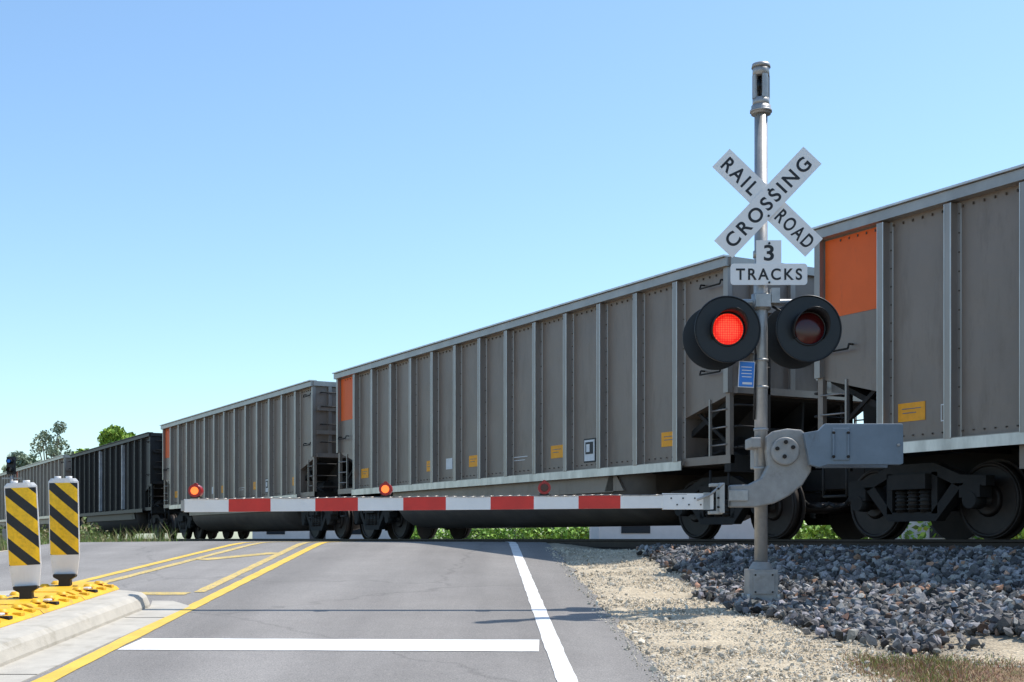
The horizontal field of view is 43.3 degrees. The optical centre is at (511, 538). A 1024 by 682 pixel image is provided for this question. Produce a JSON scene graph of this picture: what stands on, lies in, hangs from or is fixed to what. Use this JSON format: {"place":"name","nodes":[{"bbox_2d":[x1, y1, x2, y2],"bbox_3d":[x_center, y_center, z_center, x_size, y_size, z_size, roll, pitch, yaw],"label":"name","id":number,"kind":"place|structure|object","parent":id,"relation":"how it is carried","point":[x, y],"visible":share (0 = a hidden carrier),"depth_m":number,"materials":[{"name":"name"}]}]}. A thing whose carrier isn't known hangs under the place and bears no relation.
{"place":"outdoors","nodes":[
{"label":"outdoors","id":0,"kind":"place"},
{"bbox_2d":[0,522,185,550],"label":"roadside grass","id":1,"kind":"structure","parent":0,"point":[3,544],"depth_m":33.06,"materials":[{"name":"green plant"}]},
{"bbox_2d":[0,541,667,681],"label":"road","id":2,"kind":"structure","parent":0,"point":[395,590],"depth_m":11.70,"materials":[{"name":"grey asphalt"}]},
{"bbox_2d":[0,581,188,681],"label":"kerbed median island","id":3,"kind":"structure","parent":2,"relation":"on","point":[47,627],"depth_m":10.17,"materials":[{"name":"concrete"}]},
{"bbox_2d":[4,480,40,598],"bbox_3d":[-4.086,0.033,10.793,0.257,1.036,0.166,-3,1,-14],"label":"hazard delineator post","id":4,"kind":"object","parent":3,"relation":"on","point":[23,532],"visible":0.89,"depth_m":10.75,"materials":[{"name":"yellow plastic"}]},
{"bbox_2d":[48,476,79,585],"bbox_3d":[-4.129,-0.044,11.898,0.263,1.058,0.170,-1,0,-12],"label":"hazard delineator post","id":5,"kind":"object","parent":3,"relation":"on","point":[64,537],"visible":0.88,"depth_m":11.86,"materials":[{"name":"yellow plastic"}]},
{"bbox_2d":[31,541,577,681],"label":"road markings","id":6,"kind":"object","parent":2,"relation":"on","point":[560,664],"visible":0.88,"depth_m":9.72,"materials":[{"name":"white paint"}]},
{"bbox_2d":[0,543,1023,681],"bbox_3d":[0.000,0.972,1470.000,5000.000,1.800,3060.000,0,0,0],"label":"ground","id":7,"kind":"structure","parent":0,"point":[1005,645],"depth_m":9.94,"materials":[{"name":"beige gravel"}]},
{"bbox_2d":[2,457,21,540],"bbox_3d":[-17.850,-1.330,45.955,0.700,3.160,0.490,0,0,0],"label":"railway signal","id":8,"kind":"object","parent":7,"relation":"on","point":[11,466],"visible":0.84,"depth_m":45.88,"materials":[{"name":"metal"}]},
{"bbox_2d":[1,450,40,471],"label":"broadleaf tree","id":9,"kind":"object","parent":7,"relation":"on","point":[23,459],"visible":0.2,"depth_m":129.61,"materials":[{"name":"green plant"}]},
{"bbox_2d":[29,421,73,460],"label":"broadleaf tree","id":10,"kind":"object","parent":7,"relation":"on","point":[51,451],"visible":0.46,"depth_m":125.73,"materials":[{"name":"green plant"}]},
{"bbox_2d":[0,517,109,541],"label":"trackside weeds","id":11,"kind":"object","parent":7,"relation":"on","point":[84,525],"visible":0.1,"depth_m":40.30,"materials":[{"name":"green plant"}]},
{"bbox_2d":[97,435,104,445],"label":"broadleaf tree","id":12,"kind":"object","parent":7,"relation":"on","point":[100,443],"depth_m":134.23,"materials":[{"name":"green plant"}]},
{"bbox_2d":[73,424,135,538],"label":"broadleaf tree","id":13,"kind":"object","parent":7,"relation":"on","point":[111,433],"visible":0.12,"depth_m":127.04,"materials":[{"name":"green plant"}]},
{"bbox_2d":[252,529,390,538],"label":"walls","id":14,"kind":"structure","parent":7,"relation":"on","point":[302,535],"depth_m":77.00,"materials":[{"name":"white"}]},
{"bbox_2d":[267,529,360,538],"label":"windows and door","id":15,"kind":"structure","parent":14,"relation":"attached to","point":[357,531],"depth_m":76.97,"materials":[{"name":"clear glass"}]},
{"bbox_2d":[105,539,1023,549],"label":"railway track","id":16,"kind":"structure","parent":7,"relation":"on","point":[617,544],"depth_m":19.89,"materials":[{"name":"metal"}]},
{"bbox_2d":[0,471,47,535],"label":"coal hopper car","id":17,"kind":"object","parent":16,"relation":"on","point":[3,482],"visible":0.13,"depth_m":78.81,"materials":[{"name":"paint"}]},
{"bbox_2d":[16,455,116,538],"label":"coal hopper car","id":18,"kind":"object","parent":16,"relation":"on","point":[40,474],"visible":0.2,"depth_m":66.17,"materials":[{"name":"paint"}]},
{"bbox_2d":[69,432,218,538],"bbox_3d":[-15.543,-1.921,54.268,3.200,3.921,16.712,0,0,-29],"label":"coal hopper car","id":19,"kind":"object","parent":16,"relation":"on","point":[122,481],"visible":0.68,"depth_m":50.76,"materials":[{"name":"black paint"}]},
{"bbox_2d":[159,380,398,538],"bbox_3d":[-7.379,-1.981,39.792,3.200,4.043,16.712,0,0,-29],"label":"coal hopper car","id":20,"kind":"object","parent":16,"relation":"on","point":[280,442],"visible":0.76,"depth_m":36.29,"materials":[{"name":"paint"}]},
{"bbox_2d":[332,254,865,538],"bbox_3d":[0.711,-1.981,25.447,3.200,4.043,16.712,0,0,-29],"label":"coal hopper car","id":21,"kind":"object","parent":16,"relation":"on","point":[617,390],"visible":0.75,"depth_m":21.77,"materials":[{"name":"paint"}]},
{"bbox_2d":[812,164,1023,539],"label":"coal hopper car","id":22,"kind":"object","parent":16,"relation":"on","point":[923,294],"visible":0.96,"depth_m":15.20,"materials":[{"name":"paint"}]},
{"bbox_2d":[589,518,753,538],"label":"walls","id":23,"kind":"structure","parent":7,"relation":"on","point":[744,529],"depth_m":49.00,"materials":[{"name":"white"}]},
{"bbox_2d":[621,526,713,538],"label":"windows and door","id":24,"kind":"structure","parent":23,"relation":"attached to","point":[635,529],"depth_m":48.97,"materials":[{"name":"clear glass"}]},
{"bbox_2d":[410,521,1023,538],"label":"distant bushes","id":25,"kind":"object","parent":7,"relation":"on","point":[815,531],"visible":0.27,"depth_m":62.81,"materials":[{"name":"green plant"}]},
{"bbox_2d":[682,61,841,609],"bbox_3d":[2.371,-1.808,12.272,1.428,5.355,0.924,0,0,0],"label":"railroad crossing signal","id":26,"kind":"object","parent":7,"relation":"on","point":[724,332],"visible":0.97,"depth_m":12.10,"materials":[{"name":"metal"}]},
{"bbox_2d":[181,424,902,513],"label":"crossing gate","id":27,"kind":"structure","parent":26,"relation":"attached to","point":[792,456],"depth_m":12.00,"materials":[{"name":"metal"}]},
{"bbox_2d":[636,543,1023,657],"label":"ballast stones","id":28,"kind":"object","parent":7,"relation":"on","point":[919,597],"visible":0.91,"depth_m":11.89,"materials":[{"name":"grey gravel"}]},
{"bbox_2d":[897,521,977,538],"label":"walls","id":29,"kind":"structure","parent":7,"relation":"on","point":[916,532],"depth_m":42.76,"materials":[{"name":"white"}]},
{"bbox_2d":[929,521,1021,537],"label":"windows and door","id":30,"kind":"structure","parent":29,"relation":"attached to","point":[933,532],"depth_m":42.63,"materials":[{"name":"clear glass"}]},
{"bbox_2d":[0,0,1023,538],"label":"sky","id":31,"kind":"structure","parent":0,"point":[205,205],"materials":[{"name":"blue"}]},
{"bbox_2d":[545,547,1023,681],"bbox_3d":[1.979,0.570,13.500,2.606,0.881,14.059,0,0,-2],"label":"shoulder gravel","id":32,"kind":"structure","parent":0,"point":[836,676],"depth_m":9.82,"materials":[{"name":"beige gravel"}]},
{"bbox_2d":[836,647,1023,681],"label":"dry grass","id":33,"kind":"structure","parent":0,"point":[925,667],"depth_m":8.48,"materials":[{"name":"brown plant"}]}
]}

